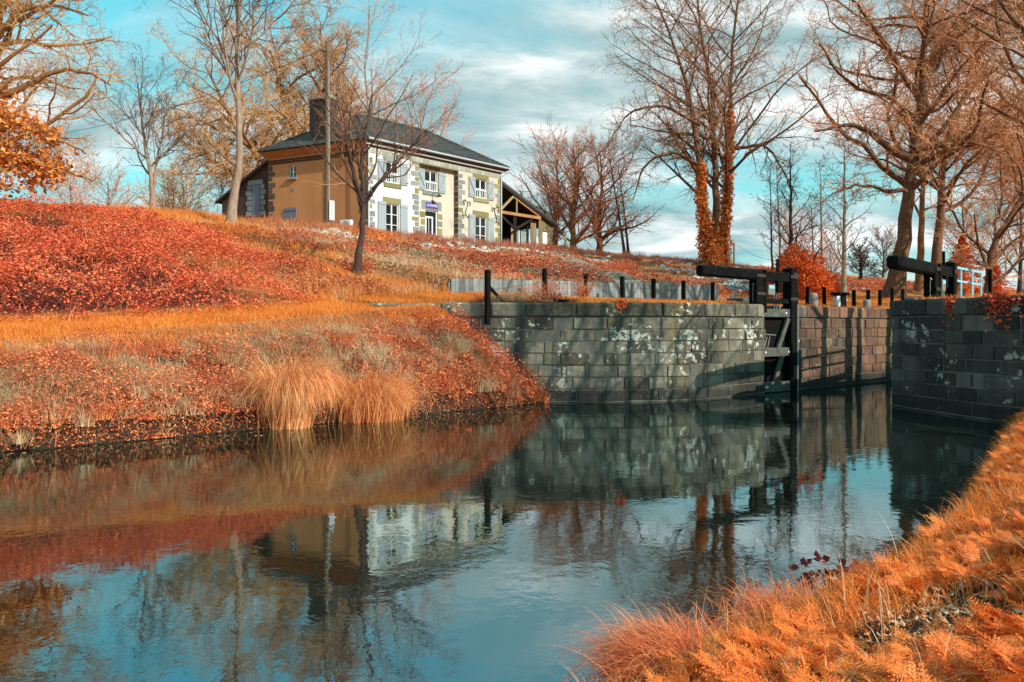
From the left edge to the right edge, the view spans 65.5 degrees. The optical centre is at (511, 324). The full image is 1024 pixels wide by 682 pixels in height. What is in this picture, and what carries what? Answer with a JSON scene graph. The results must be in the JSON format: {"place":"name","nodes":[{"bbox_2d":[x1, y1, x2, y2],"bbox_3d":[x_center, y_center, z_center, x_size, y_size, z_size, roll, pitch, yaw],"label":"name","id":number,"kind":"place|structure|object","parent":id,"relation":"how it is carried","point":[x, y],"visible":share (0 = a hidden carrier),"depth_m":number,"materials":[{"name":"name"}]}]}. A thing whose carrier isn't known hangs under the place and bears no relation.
{"place":"outdoors","nodes":[
{"label":"outdoors","id":0,"kind":"place"},
{"bbox_2d":[0,380,1010,681],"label":"water","id":1,"kind":"structure","parent":0,"point":[468,546],"depth_m":8.95,"materials":[{"name":"liquid"}]},
{"bbox_2d":[4,405,546,454],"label":"floating leaves","id":2,"kind":"object","parent":1,"relation":"on","point":[261,435],"visible":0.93,"depth_m":16.51,"materials":[{"name":"brown plant"}]},
{"bbox_2d":[0,198,1023,681],"bbox_3d":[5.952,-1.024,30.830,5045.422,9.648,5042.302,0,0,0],"label":"ground","id":3,"kind":"structure","parent":0,"point":[382,268],"depth_m":21.64,"materials":[{"name":"plant"}]},
{"bbox_2d":[23,147,101,204],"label":"distant tree","id":4,"kind":"object","parent":3,"relation":"on","point":[71,196],"visible":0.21,"depth_m":94.37,"materials":[{"name":"brown plant"}]},
{"bbox_2d":[0,0,151,202],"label":"oak tree","id":5,"kind":"object","parent":3,"relation":"on","point":[14,162],"visible":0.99,"depth_m":31.94,"materials":[{"name":"orange plant"}]},
{"bbox_2d":[50,145,148,206],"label":"distant tree","id":6,"kind":"object","parent":3,"relation":"on","point":[113,195],"visible":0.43,"depth_m":89.28,"materials":[{"name":"brown plant"}]},
{"bbox_2d":[0,204,273,281],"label":"bramble stems","id":7,"kind":"object","parent":3,"relation":"on","point":[105,250],"visible":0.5,"depth_m":23.98,"materials":[{"name":"plant"}]},
{"bbox_2d":[0,202,287,289],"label":"bramble sprays","id":8,"kind":"object","parent":3,"relation":"on","point":[83,250],"visible":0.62,"depth_m":23.82,"materials":[{"name":"red plant"}]},
{"bbox_2d":[67,32,229,207],"bbox_3d":[-18.971,-10.542,42.277,7.557,9.752,6.316,0,0,0],"label":"bare tree","id":9,"kind":"object","parent":3,"relation":"on","point":[152,181],"visible":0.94,"depth_m":41.90,"materials":[{"name":"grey plant"}]},
{"bbox_2d":[0,190,325,325],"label":"bramble undergrowth","id":10,"kind":"object","parent":3,"relation":"on","point":[5,266],"visible":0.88,"depth_m":23.91,"materials":[{"name":"red plant"}]},
{"bbox_2d":[129,146,214,212],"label":"distant tree","id":11,"kind":"object","parent":3,"relation":"on","point":[194,188],"visible":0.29,"depth_m":87.51,"materials":[{"name":"orange plant"}]},
{"bbox_2d":[136,162,214,211],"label":"distant tree","id":12,"kind":"object","parent":3,"relation":"on","point":[171,187],"visible":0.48,"depth_m":79.56,"materials":[{"name":"orange plant"}]},
{"bbox_2d":[140,1,308,211],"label":"oak tree","id":13,"kind":"object","parent":3,"relation":"on","point":[227,155],"visible":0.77,"depth_m":64.71,"materials":[{"name":"orange plant"}]},
{"bbox_2d":[135,0,346,222],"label":"bare tree","id":14,"kind":"object","parent":3,"relation":"on","point":[231,213],"visible":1,"depth_m":38.84,"materials":[{"name":"brown plant"}]},
{"bbox_2d":[215,159,267,220],"bbox_3d":[-17.143,-8.425,57.645,4.900,5.650,6.600,0,0,26],"label":"brick annex","id":15,"kind":"object","parent":3,"relation":"on","point":[253,195],"visible":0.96,"depth_m":54.55,"materials":[{"name":"brick"}]},
{"bbox_2d":[252,185,259,215],"bbox_3d":[-17.526,-8.500,54.475,0.700,2.100,0.030,0,0,26],"label":"door","id":16,"kind":"structure","parent":15,"relation":"in","point":[255,188],"depth_m":54.44,"materials":[{"name":"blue wood"}]},
{"bbox_2d":[246,179,265,216],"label":"door stones","id":17,"kind":"structure","parent":15,"relation":"in","point":[252,182],"depth_m":54.40,"materials":[{"name":"stone"}]},
{"bbox_2d":[0,293,528,430],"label":"leafy clumps","id":18,"kind":"object","parent":3,"relation":"on","point":[223,409],"visible":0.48,"depth_m":17.66,"materials":[{"name":"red plant"}]},
{"bbox_2d":[0,292,547,443],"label":"straw tufts","id":19,"kind":"object","parent":3,"relation":"on","point":[222,359],"visible":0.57,"depth_m":17.30,"materials":[{"name":"plant"}]},
{"bbox_2d":[0,292,548,441],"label":"rust tufts","id":20,"kind":"object","parent":3,"relation":"on","point":[162,347],"visible":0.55,"depth_m":17.57,"materials":[{"name":"plant"}]},
{"bbox_2d":[0,288,555,449],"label":"dry grass","id":21,"kind":"structure","parent":3,"relation":"on","point":[368,347],"depth_m":18.69,"materials":[{"name":"plant"}]},
{"bbox_2d":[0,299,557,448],"bbox_3d":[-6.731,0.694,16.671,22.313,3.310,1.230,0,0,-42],"label":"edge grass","id":22,"kind":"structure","parent":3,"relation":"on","point":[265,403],"depth_m":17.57,"materials":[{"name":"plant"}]},
{"bbox_2d":[0,282,568,451],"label":"bank leaves","id":23,"kind":"object","parent":3,"relation":"on","point":[203,352],"visible":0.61,"depth_m":17.80,"materials":[{"name":"plant"}]},
{"bbox_2d":[214,342,359,430],"bbox_3d":[-5.031,1.278,17.795,3.454,2.043,3.168,0,0,18],"label":"sedge tussock","id":24,"kind":"object","parent":3,"relation":"on","point":[293,397],"visible":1,"depth_m":17.38,"materials":[{"name":"plant"}]},
{"bbox_2d":[186,0,390,177],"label":"oak tree","id":25,"kind":"object","parent":3,"relation":"on","point":[319,59],"visible":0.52,"depth_m":70.43,"materials":[{"name":"orange plant"}]},
{"bbox_2d":[321,41,334,224],"bbox_3d":[-10.981,-11.295,47.587,0.824,11.294,0.331,0,0,17],"label":"utility pole","id":26,"kind":"object","parent":3,"relation":"on","point":[329,208],"visible":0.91,"depth_m":47.47,"materials":[{"name":"brown wood"}]},
{"bbox_2d":[30,50,320,145],"bbox_3d":[-31.457,-17.657,66.095,54.675,2.538,0.040,0,0,43],"label":"overhead cable","id":27,"kind":"object","parent":26,"relation":"attached to","point":[214,92],"visible":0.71,"depth_m":55.92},
{"bbox_2d":[340,220,352,226],"bbox_3d":[-10.185,-6.110,48.993,0.800,0.650,0.315,0,0,26],"label":"heat pump","id":28,"kind":"object","parent":3,"relation":"on","point":[347,222],"visible":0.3,"depth_m":48.85,"materials":[{"name":"metal"}]},
{"bbox_2d":[259,8,464,275],"bbox_3d":[-5.760,-6.823,30.369,7.450,10.059,4.460,0,0,-24],"label":"bare tree","id":29,"kind":"object","parent":3,"relation":"on","point":[363,197],"visible":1,"depth_m":29.97,"materials":[{"name":"brown plant"}]},
{"bbox_2d":[308,0,419,118],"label":"bare tree","id":30,"kind":"object","parent":3,"relation":"on","point":[366,52],"visible":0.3,"depth_m":77.95,"materials":[{"name":"brown plant"}]},
{"bbox_2d":[322,359,443,425],"bbox_3d":[-3.539,1.561,19.325,3.942,1.518,3.932,0,0,0],"label":"sedge tussock","id":31,"kind":"object","parent":3,"relation":"on","point":[375,401],"visible":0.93,"depth_m":18.73,"materials":[{"name":"plant"}]},
{"bbox_2d":[257,94,510,242],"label":"lock keeper house","id":32,"kind":"structure","parent":3,"relation":"on","point":[457,192],"depth_m":52.93,"materials":[{"name":"paint"}]},
{"bbox_2d":[290,165,295,177],"bbox_3d":[-14.475,-10.130,52.816,0.600,0.860,0.085,0,0,26],"label":"window","id":33,"kind":"structure","parent":32,"relation":"in","point":[292,168],"depth_m":52.81,"materials":[{"name":"white glass"}]},
{"bbox_2d":[386,203,397,232],"bbox_3d":[-7.827,-6.800,51.565,0.085,2.000,1.050,0,0,42],"label":"window","id":34,"kind":"structure","parent":32,"relation":"in","point":[391,210],"depth_m":51.54,"materials":[{"name":"white glass"}]},
{"bbox_2d":[386,161,398,183],"bbox_3d":[-7.792,-9.835,51.533,0.180,1.370,1.050,0,0,42],"label":"window","id":35,"kind":"structure","parent":32,"relation":"in","point":[391,180],"depth_m":51.54,"materials":[{"name":"white glass"}]},
{"bbox_2d":[425,170,436,191],"bbox_3d":[-5.608,-9.835,54.610,0.180,1.370,1.150,0,0,42],"label":"window","id":36,"kind":"structure","parent":32,"relation":"in","point":[430,177],"depth_m":54.64,"materials":[{"name":"white glass"}]},
{"bbox_2d":[425,210,436,235],"bbox_3d":[-5.619,-6.825,54.688,0.120,2.050,1.150,0,0,42],"label":"door","id":37,"kind":"structure","parent":32,"relation":"in","point":[430,216],"depth_m":54.74,"materials":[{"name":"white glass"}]},
{"bbox_2d":[476,217,485,241],"bbox_3d":[-2.343,-6.800,57.708,0.085,2.000,1.180,0,0,42],"label":"window","id":38,"kind":"structure","parent":32,"relation":"in","point":[480,221],"depth_m":57.71,"materials":[{"name":"white glass"}]},
{"bbox_2d":[476,179,486,198],"bbox_3d":[-2.308,-9.835,57.676,0.180,1.370,1.180,0,0,42],"label":"window","id":39,"kind":"structure","parent":32,"relation":"in","point":[481,191],"depth_m":57.73,"materials":[{"name":"white glass"}]},
{"bbox_2d":[350,55,487,155],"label":"bare tree","id":40,"kind":"object","parent":3,"relation":"on","point":[427,101],"visible":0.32,"depth_m":82.56,"materials":[{"name":"orange plant"}]},
{"bbox_2d":[449,293,549,405],"bbox_3d":[-0.462,0.685,23.256,3.135,3.306,2.072,0,0,11],"label":"wall foot foliage","id":41,"kind":"object","parent":3,"relation":"on","point":[499,359],"visible":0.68,"depth_m":23.32,"materials":[{"name":"red plant"}]},
{"bbox_2d":[241,214,768,267],"bbox_3d":[3.268,-5.398,55.561,45.333,1.928,6.478,0,0,-40],"label":"heather shrubbery","id":42,"kind":"object","parent":3,"relation":"on","point":[676,260],"visible":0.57,"depth_m":51.29,"materials":[{"name":"plant"}]},
{"bbox_2d":[264,226,778,301],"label":"leaf litter","id":43,"kind":"object","parent":3,"relation":"on","point":[554,279],"visible":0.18,"depth_m":37.13,"materials":[{"name":"plant"}]},
{"bbox_2d":[502,181,557,246],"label":"timber shed","id":44,"kind":"structure","parent":3,"relation":"on","point":[522,214],"depth_m":62.75,"materials":[{"name":"wood"}]},
{"bbox_2d":[520,227,528,243],"bbox_3d":[0.973,-6.700,62.342,0.100,2.000,0.950,0,0,42],"label":"glazed door","id":45,"kind":"structure","parent":44,"relation":"in","point":[524,234],"depth_m":62.37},
{"bbox_2d":[543,231,547,243],"bbox_3d":[2.610,-6.950,63.695,0.040,1.000,0.750,0,0,42],"label":"window","id":46,"kind":"structure","parent":44,"relation":"in","point":[545,234],"depth_m":63.75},
{"bbox_2d":[158,208,915,297],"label":"pale grass","id":47,"kind":"structure","parent":3,"relation":"on","point":[404,262],"depth_m":32.24,"materials":[{"name":"plant"}]},
{"bbox_2d":[506,113,629,244],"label":"bare tree","id":48,"kind":"object","parent":3,"relation":"on","point":[554,214],"visible":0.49,"depth_m":69.69,"materials":[{"name":"orange plant"}]},
{"bbox_2d":[445,278,718,300],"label":"retaining wall","id":49,"kind":"structure","parent":3,"relation":"on","point":[611,290],"depth_m":32.85,"materials":[{"name":"grey concrete"}]},
{"bbox_2d":[567,273,596,297],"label":"shrub","id":50,"kind":"object","parent":3,"relation":"on","point":[580,288],"visible":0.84,"depth_m":28.36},
{"bbox_2d":[521,121,647,251],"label":"bare tree","id":51,"kind":"object","parent":3,"relation":"on","point":[572,208],"visible":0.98,"depth_m":65.54,"materials":[{"name":"orange plant"}]},
{"bbox_2d":[188,220,982,298],"bbox_3d":[11.268,-3.166,52.002,63.987,5.013,17.883,0,0,-42],"label":"shrub cover","id":52,"kind":"object","parent":3,"relation":"on","point":[498,260],"visible":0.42,"depth_m":37.52,"materials":[{"name":"plant"}]},
{"bbox_2d":[302,227,870,292],"bbox_3d":[8.390,-3.580,50.474,40.248,3.754,16.373,0,0,-42],"label":"rubble","id":53,"kind":"object","parent":3,"relation":"on","point":[729,282],"visible":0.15,"depth_m":48.31,"materials":[{"name":"stone"}]},
{"bbox_2d":[550,251,645,295],"bbox_3d":[4.091,-3.067,44.028,1.200,3.586,18.951,0,0,-7],"label":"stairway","id":54,"kind":"object","parent":3,"relation":"on","point":[619,274],"visible":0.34,"depth_m":37.78,"materials":[{"name":"stone"}]},
{"bbox_2d":[484,268,714,324],"bbox_3d":[3.487,-1.027,30.545,2.018,2.053,16.068,0,0,38],"label":"wire fence","id":55,"kind":"object","parent":3,"relation":"on","point":[488,289],"visible":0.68,"depth_m":29.11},
{"bbox_2d":[556,95,664,250],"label":"bare tree","id":56,"kind":"object","parent":3,"relation":"on","point":[604,236],"visible":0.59,"depth_m":67.69,"materials":[{"name":"orange plant"}]},
{"bbox_2d":[593,135,644,253],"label":"sapling","id":57,"kind":"object","parent":3,"relation":"on","point":[622,238],"visible":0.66,"depth_m":66.94,"materials":[{"name":"brown plant"}]},
{"bbox_2d":[366,302,891,402],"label":"stone wall","id":58,"kind":"structure","parent":3,"relation":"on","point":[587,352],"depth_m":23.98,"materials":[{"name":"stone"}]},
{"bbox_2d":[612,300,629,313],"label":"creeper","id":59,"kind":"object","parent":58,"relation":"attached to","point":[621,302],"visible":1,"depth_m":23.49,"materials":[{"name":"red plant"}]},
{"bbox_2d":[696,259,798,392],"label":"lock gate","id":60,"kind":"structure","parent":58,"relation":"attached to","point":[781,358],"depth_m":27.19,"materials":[{"name":"black paint"}]},
{"bbox_2d":[809,293,817,304],"bbox_3d":[11.759,-0.860,31.065,0.340,0.760,0.340,0,0,0],"label":"stone bollard","id":61,"kind":"object","parent":58,"relation":"on","point":[813,298],"visible":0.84,"depth_m":30.93,"materials":[{"name":"stone"}]},
{"bbox_2d":[830,292,849,306],"bbox_3d":[13.362,-0.963,32.509,0.760,0.720,0.480,0,0,-32],"label":"lock cabinet","id":62,"kind":"object","parent":58,"relation":"on","point":[839,298],"visible":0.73,"depth_m":32.36,"materials":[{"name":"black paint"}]},
{"bbox_2d":[863,300,870,306],"bbox_3d":[15.132,-0.792,33.950,0.320,0.560,0.320,0,0,0],"label":"stone bollard","id":63,"kind":"object","parent":58,"relation":"on","point":[867,303],"visible":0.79,"depth_m":33.83,"materials":[{"name":"stone"}]},
{"bbox_2d":[608,151,650,251],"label":"sapling","id":64,"kind":"object","parent":3,"relation":"on","point":[626,234],"visible":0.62,"depth_m":67.94,"materials":[{"name":"brown plant"}]},
{"bbox_2d":[524,590,777,681],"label":"sedge tussock","id":65,"kind":"object","parent":3,"relation":"on","point":[646,643],"visible":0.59,"depth_m":4.91,"materials":[{"name":"plant"}]},
{"bbox_2d":[587,0,858,266],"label":"bare tree","id":66,"kind":"object","parent":3,"relation":"on","point":[713,240],"visible":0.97,"depth_m":61.33,"materials":[{"name":"brown plant"}]},
{"bbox_2d":[685,562,853,639],"bbox_3d":[1.989,2.053,5.588,1.708,0.535,1.719,0,0,0],"label":"sedge tussock","id":67,"kind":"object","parent":3,"relation":"on","point":[755,603],"visible":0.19,"depth_m":5.69,"materials":[{"name":"plant"}]},
{"bbox_2d":[749,149,801,271],"bbox_3d":[19.870,-8.263,59.995,3.314,9.445,3.040,0,0,-42],"label":"young tree","id":68,"kind":"object","parent":3,"relation":"on","point":[771,242],"visible":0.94,"depth_m":59.94,"materials":[{"name":"brown plant"}]},
{"bbox_2d":[759,155,799,260],"bbox_3d":[21.377,-8.885,64.117,3.037,9.784,3.889,0,0,0],"label":"young tree","id":69,"kind":"object","parent":3,"relation":"on","point":[780,238],"visible":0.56,"depth_m":63.93,"materials":[{"name":"brown plant"}]},
{"bbox_2d":[549,412,1023,681],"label":"bank grass","id":70,"kind":"structure","parent":3,"relation":"on","point":[852,601],"depth_m":5.26,"materials":[{"name":"plant"}]},
{"bbox_2d":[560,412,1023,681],"bbox_3d":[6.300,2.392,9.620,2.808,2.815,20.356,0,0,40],"label":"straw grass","id":71,"kind":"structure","parent":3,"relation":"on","point":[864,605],"depth_m":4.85,"materials":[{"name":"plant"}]},
{"bbox_2d":[765,134,831,252],"bbox_3d":[19.815,-8.151,55.696,3.867,10.620,3.615,0,0,-23],"label":"young tree","id":72,"kind":"object","parent":3,"relation":"on","point":[790,236],"visible":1,"depth_m":55.81,"materials":[{"name":"brown plant"}]},
{"bbox_2d":[767,241,836,300],"bbox_3d":[15.412,-2.666,42.989,4.089,3.890,4.383,0,0,0],"label":"round bush","id":73,"kind":"object","parent":3,"relation":"on","point":[806,266],"visible":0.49,"depth_m":42.17,"materials":[{"name":"orange plant"}]},
{"bbox_2d":[766,205,838,268],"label":"distant tree","id":74,"kind":"object","parent":3,"relation":"on","point":[799,241],"visible":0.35,"depth_m":109.98,"materials":[{"name":"brown plant"}]},
{"bbox_2d":[800,193,830,251],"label":"young tree","id":75,"kind":"object","parent":3,"relation":"on","point":[812,227],"visible":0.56,"depth_m":67.97,"materials":[{"name":"brown plant"}]},
{"bbox_2d":[768,550,873,600],"bbox_3d":[2.570,2.067,6.388,1.045,0.349,0.938,0,0,43],"label":"bramble plant","id":76,"kind":"object","parent":3,"relation":"on","point":[793,567],"visible":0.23,"depth_m":6.57,"materials":[{"name":"red plant"}]},
{"bbox_2d":[801,150,852,268],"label":"young tree","id":77,"kind":"object","parent":3,"relation":"on","point":[821,244],"visible":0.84,"depth_m":65.95,"materials":[{"name":"brown plant"}]},
{"bbox_2d":[644,412,1023,681],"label":"ferny foliage","id":78,"kind":"object","parent":3,"relation":"on","point":[1004,660],"visible":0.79,"depth_m":4.02,"materials":[{"name":"orange plant"}]},
{"bbox_2d":[812,233,855,272],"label":"distant tree","id":79,"kind":"object","parent":3,"relation":"on","point":[831,268],"visible":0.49,"depth_m":129.49,"materials":[{"name":"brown plant"}]},
{"bbox_2d":[826,272,848,296],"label":"round bush","id":80,"kind":"object","parent":3,"relation":"on","point":[837,285],"visible":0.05,"depth_m":45.27,"materials":[{"name":"red plant"}]},
{"bbox_2d":[807,120,878,301],"bbox_3d":[16.689,-5.626,39.909,3.198,9.195,3.535,0,0,37],"label":"young tree","id":81,"kind":"object","parent":3,"relation":"on","point":[843,287],"visible":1,"depth_m":39.90,"materials":[{"name":"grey plant"}]},
{"bbox_2d":[674,490,1022,681],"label":"fallen leaves","id":82,"kind":"object","parent":3,"relation":"on","point":[903,623],"visible":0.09,"depth_m":4.71,"materials":[{"name":"brown plant"}]},
{"bbox_2d":[797,286,904,306],"bbox_3d":[14.595,-1.071,33.950,10.010,1.244,0.171,0,0,-42],"label":"fence","id":83,"kind":"object","parent":3,"relation":"on","point":[854,297],"visible":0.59,"depth_m":33.88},
{"bbox_2d":[846,237,880,278],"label":"distant tree","id":84,"kind":"object","parent":3,"relation":"on","point":[861,256],"visible":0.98,"depth_m":74.77,"materials":[{"name":"black plant"}]},
{"bbox_2d":[851,221,897,277],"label":"distant tree","id":85,"kind":"object","parent":3,"relation":"on","point":[885,269],"visible":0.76,"depth_m":119.90,"materials":[{"name":"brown plant"}]},
{"bbox_2d":[764,0,1023,297],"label":"oak tree","id":86,"kind":"object","parent":3,"relation":"on","point":[897,279],"visible":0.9,"depth_m":43.22,"materials":[{"name":"brown plant"}]},
{"bbox_2d":[808,5,1002,292],"bbox_3d":[28.615,-13.086,58.130,14.385,21.696,12.108,0,0,0],"label":"bare tree","id":87,"kind":"object","parent":3,"relation":"on","point":[918,286],"visible":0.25,"depth_m":57.85,"materials":[{"name":"orange plant"}]},
{"bbox_2d":[823,0,1023,264],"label":"oak tree","id":88,"kind":"object","parent":3,"relation":"on","point":[936,255],"visible":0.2,"depth_m":49.85,"materials":[{"name":"brown plant"}]},
{"bbox_2d":[890,296,1023,422],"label":"stone wall","id":89,"kind":"structure","parent":3,"relation":"on","point":[965,364],"depth_m":19.93,"materials":[{"name":"stone"}]},
{"bbox_2d":[886,251,981,299],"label":"lock gate","id":90,"kind":"structure","parent":89,"relation":"attached to","point":[940,280],"depth_m":23.67,"materials":[{"name":"black paint"}]},
{"bbox_2d":[941,296,956,327],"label":"creeper","id":91,"kind":"object","parent":89,"relation":"attached to","point":[949,302],"visible":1,"depth_m":20.12,"materials":[{"name":"red plant"}]},
{"bbox_2d":[973,292,1022,331],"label":"creeper","id":92,"kind":"object","parent":89,"relation":"attached to","point":[1000,296],"visible":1,"depth_m":18.76,"materials":[{"name":"red plant"}]},
{"bbox_2d":[901,11,1023,294],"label":"bare tree","id":93,"kind":"object","parent":3,"relation":"on","point":[997,235],"visible":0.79,"depth_m":39.88,"materials":[{"name":"brown plant"}]},
{"bbox_2d":[925,180,1002,283],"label":"distant tree","id":94,"kind":"object","parent":3,"relation":"on","point":[955,230],"visible":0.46,"depth_m":69.99,"materials":[{"name":"brown plant"}]},
{"bbox_2d":[910,0,1023,201],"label":"oak tree","id":95,"kind":"object","parent":3,"relation":"on","point":[990,167],"visible":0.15,"depth_m":52.63,"materials":[{"name":"orange plant"}]},
{"bbox_2d":[916,0,1023,89],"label":"tree branch","id":96,"kind":"object","parent":3,"relation":"on","point":[992,37],"visible":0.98,"depth_m":18.84,"materials":[{"name":"brown plant"}]},
{"bbox_2d":[948,235,993,296],"bbox_3d":[26.101,-3.368,46.002,3.065,3.700,2.916,0,0,0],"label":"conifer tree","id":97,"kind":"object","parent":3,"relation":"on","point":[962,240],"visible":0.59,"depth_m":45.76,"materials":[{"name":"brown plant"}]},
{"bbox_2d":[921,0,1023,101],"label":"tree branch","id":98,"kind":"object","parent":3,"relation":"on","point":[1010,16],"visible":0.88,"depth_m":25.20,"materials":[{"name":"brown plant"}]},
{"bbox_2d":[938,0,1023,107],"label":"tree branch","id":99,"kind":"object","parent":3,"relation":"on","point":[1011,9],"visible":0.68,"depth_m":27.15,"materials":[{"name":"brown plant"}]},
{"bbox_2d":[951,170,1023,288],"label":"distant tree","id":100,"kind":"object","parent":3,"relation":"on","point":[991,215],"visible":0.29,"depth_m":74.86,"materials":[{"name":"orange plant"}]},
{"bbox_2d":[954,0,1023,138],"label":"tree branch","id":101,"kind":"object","parent":3,"relation":"on","point":[1019,122],"visible":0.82,"depth_m":30.05,"materials":[{"name":"brown plant"}]},
{"bbox_2d":[961,0,1023,127],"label":"tree branch","id":102,"kind":"object","parent":3,"relation":"on","point":[1008,56],"visible":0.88,"depth_m":27.78,"materials":[{"name":"brown plant"}]},
{"bbox_2d":[974,262,1015,294],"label":"conifer tree","id":103,"kind":"object","parent":3,"relation":"on","point":[995,286],"visible":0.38,"depth_m":59.69,"materials":[{"name":"brown plant"}]},
{"bbox_2d":[973,161,1023,294],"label":"distant tree","id":104,"kind":"object","parent":3,"relation":"on","point":[1019,283],"visible":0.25,"depth_m":67.93,"materials":[{"name":"brown plant"}]},
{"bbox_2d":[982,1,1021,58],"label":"tree branch","id":105,"kind":"object","parent":3,"relation":"on","point":[1005,29],"visible":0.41,"depth_m":35.42,"materials":[{"name":"brown plant"}]},
{"bbox_2d":[988,269,1023,295],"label":"wire fence","id":106,"kind":"object","parent":3,"relation":"on","point":[990,271],"visible":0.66,"depth_m":23.37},
{"bbox_2d":[0,201,1023,402],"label":"orange grass","id":107,"kind":"structure","parent":0,"point":[25,328],"depth_m":22.95,"materials":[{"name":"plant"}]},
{"bbox_2d":[0,0,1023,289],"label":"sky","id":108,"kind":"structure","parent":0,"point":[526,61],"materials":[{"name":"blue"}]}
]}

